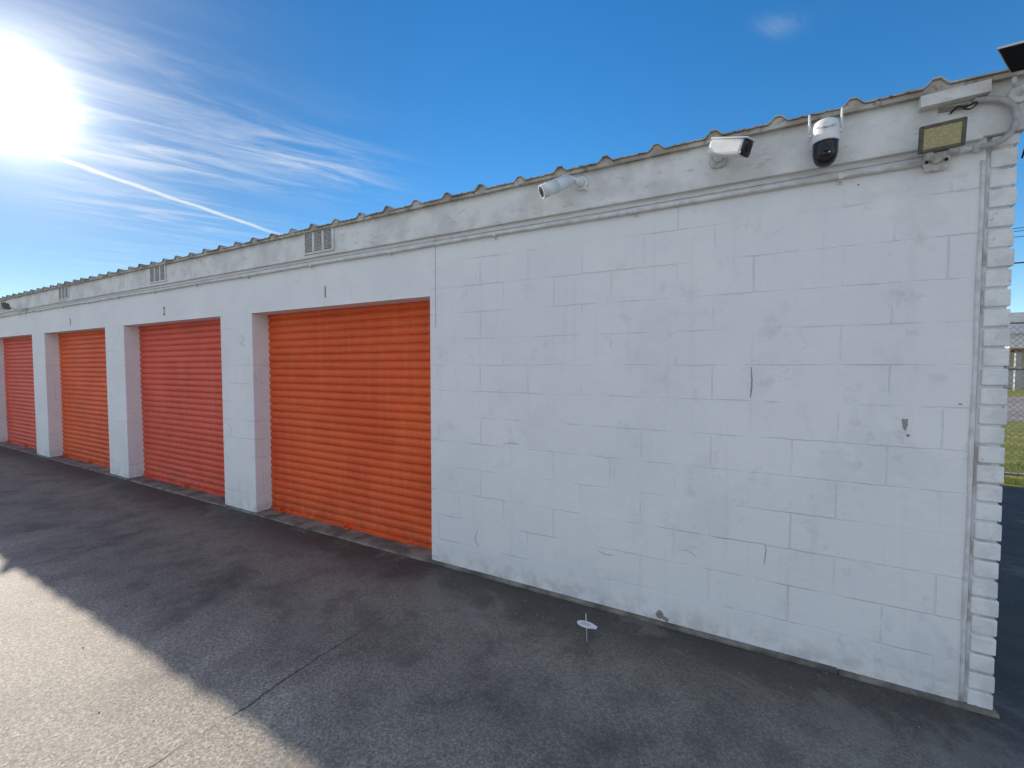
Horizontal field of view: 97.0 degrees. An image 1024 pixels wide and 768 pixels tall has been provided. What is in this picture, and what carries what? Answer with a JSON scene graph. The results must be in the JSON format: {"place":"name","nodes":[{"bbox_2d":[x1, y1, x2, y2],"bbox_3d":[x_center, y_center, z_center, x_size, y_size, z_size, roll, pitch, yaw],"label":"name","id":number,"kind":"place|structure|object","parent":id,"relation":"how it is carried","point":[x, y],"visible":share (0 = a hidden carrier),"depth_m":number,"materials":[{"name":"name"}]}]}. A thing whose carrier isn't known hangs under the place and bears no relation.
{"place":"outdoors","nodes":[
{"label":"outdoors","id":0,"kind":"place"},
{"bbox_2d":[0,446,1023,767],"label":"pavement","id":1,"kind":"structure","parent":0,"point":[170,630],"depth_m":2.39,"materials":[{"name":"asphalt"}]},
{"bbox_2d":[17,456,972,762],"bbox_3d":[-3.977,1.421,4.289,12.806,0.005,2.158,1,3,29],"label":"debris","id":2,"kind":"object","parent":1,"relation":"on","point":[505,588],"visible":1,"depth_m":2.73,"materials":[{"name":"concrete"}]},
{"bbox_2d":[0,441,999,718],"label":"foundation ledge","id":3,"kind":"object","parent":1,"relation":"on","point":[396,547],"visible":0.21,"depth_m":3.80,"materials":[{"name":"concrete"}]},
{"bbox_2d":[0,137,986,701],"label":"front wall","id":4,"kind":"structure","parent":3,"relation":"on","point":[600,373],"depth_m":2.67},
{"bbox_2d":[1,302,26,313],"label":"floodlight","id":5,"kind":"object","parent":4,"relation":"attached to","point":[6,306],"visible":1,"depth_m":8.06,"materials":[{"name":"grey metal"}]},
{"bbox_2d":[3,336,36,448],"bbox_3d":[-9.496,0.072,8.814,2.450,2.306,0.095,1,3,29],"label":"roller door","id":6,"kind":"structure","parent":4,"relation":"attached to","point":[19,390],"depth_m":8.99,"materials":[{"name":"orange paint"}]},
{"bbox_2d":[58,330,109,467],"bbox_3d":[-6.874,0.133,7.338,2.450,2.306,0.095,1,3,29],"label":"roller door","id":7,"kind":"structure","parent":4,"relation":"attached to","point":[84,399],"depth_m":7.45,"materials":[{"name":"orange paint"}]},
{"bbox_2d":[139,319,224,496],"bbox_3d":[-4.252,0.194,5.861,2.450,2.306,0.095,1,3,29],"label":"roller door","id":8,"kind":"structure","parent":4,"relation":"attached to","point":[181,396],"depth_m":5.91,"materials":[{"name":"orange paint"}]},
{"bbox_2d":[268,300,431,549],"bbox_3d":[-1.629,0.255,4.385,2.450,2.306,0.095,1,3,29],"label":"roller door","id":9,"kind":"structure","parent":4,"relation":"attached to","point":[350,413],"depth_m":4.34,"materials":[{"name":"orange paint"}]},
{"bbox_2d":[435,246,435,314],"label":"wall joints","id":10,"kind":"object","parent":4,"relation":"attached to","point":[435,280],"depth_m":3.58,"materials":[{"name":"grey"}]},
{"bbox_2d":[0,155,924,317],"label":"electrical conduit","id":11,"kind":"object","parent":4,"relation":"attached to","point":[838,177],"visible":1,"depth_m":2.91,"materials":[{"name":"metal"}]},
{"bbox_2d":[0,76,1023,313],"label":"fascia","id":12,"kind":"structure","parent":4,"relation":"attached to","point":[885,132],"depth_m":2.83,"materials":[{"name":"white paint"}]},
{"bbox_2d":[0,300,5,310],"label":"block vent","id":13,"kind":"object","parent":12,"relation":"attached to","point":[1,307],"visible":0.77,"depth_m":8.69,"materials":[{"name":"paint"}]},
{"bbox_2d":[58,286,68,300],"bbox_3d":[-7.117,-1.446,7.197,0.426,0.212,0.013,1,3,29],"label":"block vent","id":14,"kind":"object","parent":12,"relation":"attached to","point":[63,293],"visible":1,"depth_m":7.19,"materials":[{"name":"paint"}]},
{"bbox_2d":[149,264,165,283],"bbox_3d":[-4.456,-1.385,5.699,0.426,0.212,0.013,1,3,29],"label":"block vent","id":15,"kind":"object","parent":12,"relation":"attached to","point":[157,274],"visible":1,"depth_m":5.69,"materials":[{"name":"paint"}]},
{"bbox_2d":[303,227,333,254],"bbox_3d":[-1.794,-1.323,4.200,0.426,0.212,0.013,1,3,29],"label":"block vent","id":16,"kind":"object","parent":12,"relation":"attached to","point":[319,241],"visible":1,"depth_m":4.20,"materials":[{"name":"metal"}]},
{"bbox_2d":[538,174,587,198],"bbox_3d":[0.328,-1.256,2.888,0.332,0.170,0.099,-1,2,-17],"label":"security camera","id":17,"kind":"object","parent":12,"relation":"attached to","point":[553,186],"visible":1,"depth_m":2.85,"materials":[{"name":"white plastic"}]},
{"bbox_2d":[707,136,756,168],"bbox_3d":[1.174,-1.261,2.442,0.136,0.151,0.271,-2,3,-35],"label":"security camera","id":18,"kind":"object","parent":12,"relation":"attached to","point":[721,151],"visible":1,"depth_m":2.40,"materials":[{"name":"white plastic"}]},
{"bbox_2d":[808,107,842,167],"bbox_3d":[1.542,-1.202,2.234,0.143,0.272,0.169,1,3,29],"label":"dome security camera","id":19,"kind":"object","parent":12,"relation":"attached to","point":[825,135],"visible":1,"depth_m":2.18,"materials":[{"name":"white plastic"}]},
{"bbox_2d":[918,79,991,112],"bbox_3d":[1.990,-1.283,2.044,0.237,0.088,0.050,1,3,29],"label":"light fixture","id":20,"kind":"object","parent":12,"relation":"attached to","point":[968,92],"visible":0.96,"depth_m":2.03,"materials":[{"name":"white metal"}]},
{"bbox_2d":[997,41,1023,157],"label":"solar panel","id":21,"kind":"object","parent":12,"relation":"attached to","point":[1012,55],"visible":0.97,"depth_m":1.87,"materials":[{"name":"black plastic"}]},
{"bbox_2d":[229,182,961,621],"bbox_3d":[-0.544,0.184,3.587,6.039,2.498,0.001,1,3,29],"label":"paint damage","id":22,"kind":"object","parent":4,"relation":"attached to","point":[659,612],"visible":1,"depth_m":2.52,"materials":[{"name":"grey"}]},
{"bbox_2d":[917,95,1020,172],"bbox_3d":[2.009,-1.127,1.997,0.351,0.292,0.167,1,3,29],"label":"floodlight","id":23,"kind":"object","parent":4,"relation":"attached to","point":[936,141],"visible":1,"depth_m":2.00,"materials":[{"name":"white metal"}]},
{"bbox_2d":[958,160,984,701],"bbox_3d":[2.117,0.244,2.089,0.021,2.500,0.017,1,3,29],"label":"corner caulk bead","id":24,"kind":"object","parent":4,"relation":"attached to","point":[971,420],"visible":1,"depth_m":2.08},
{"bbox_2d":[963,133,1019,709],"bbox_3d":[2.258,0.199,2.206,0.104,2.620,0.357,1,3,29],"label":"brick corner","id":25,"kind":"object","parent":3,"relation":"on","point":[998,255],"visible":0.59,"depth_m":2.06,"materials":[{"name":"white brick"}]},
{"bbox_2d":[577,613,596,640],"bbox_3d":[0.434,1.423,2.626,0.120,0.180,0.068,1,3,29],"label":"marker stake","id":26,"kind":"object","parent":1,"relation":"on","point":[586,624],"visible":0.93,"depth_m":2.63,"materials":[{"name":"white plastic"}]},
{"bbox_3d":[-9.595,-0.330,12.322,30.680,2.845,5.645,1,3,29],"label":"end and rear walls","id":27,"kind":"object","parent":1,"relation":"on","visible":0},
{"bbox_2d":[0,69,1023,300],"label":"corrugated roof","id":28,"kind":"structure","parent":27,"relation":"on","point":[853,105],"depth_m":2.81,"materials":[{"name":"grey metal"}]},
{"bbox_2d":[0,0,1023,312],"label":"sky","id":29,"kind":"structure","parent":0,"point":[133,133],"materials":[{"name":"blue"}]},
{"bbox_2d":[999,421,1023,486],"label":"grass","id":30,"kind":"structure","parent":0,"point":[1007,482],"depth_m":8.35,"materials":[{"name":"green plant"}]},
{"bbox_2d":[999,321,1023,475],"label":"chain link fence","id":31,"kind":"object","parent":30,"relation":"on","point":[1012,369],"visible":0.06,"depth_m":6.37,"materials":[{"name":"metal"}]},
{"bbox_2d":[1002,397,1023,421],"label":"road","id":32,"kind":"structure","parent":0,"point":[1017,404],"depth_m":16.88,"materials":[{"name":"grey asphalt"}]},
{"bbox_2d":[1011,227,1023,263],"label":"utility pole","id":33,"kind":"object","parent":32,"relation":"on","point":[1018,236],"visible":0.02,"depth_m":17.67,"materials":[{"name":"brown wood"}]},
{"bbox_2d":[1007,388,1023,396],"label":"verge grass","id":34,"kind":"structure","parent":0,"point":[1015,391],"depth_m":26.84,"materials":[{"name":"green plant"}]},
{"bbox_2d":[1003,312,1023,387],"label":"house","id":35,"kind":"structure","parent":34,"relation":"on","point":[1017,316],"depth_m":31.75,"materials":[{"name":"white"}]},
{"bbox_2d":[1005,343,1023,389],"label":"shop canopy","id":36,"kind":"object","parent":34,"relation":"on","point":[1016,348],"visible":0.62,"depth_m":28.91,"materials":[{"name":"white metal"}]}
]}

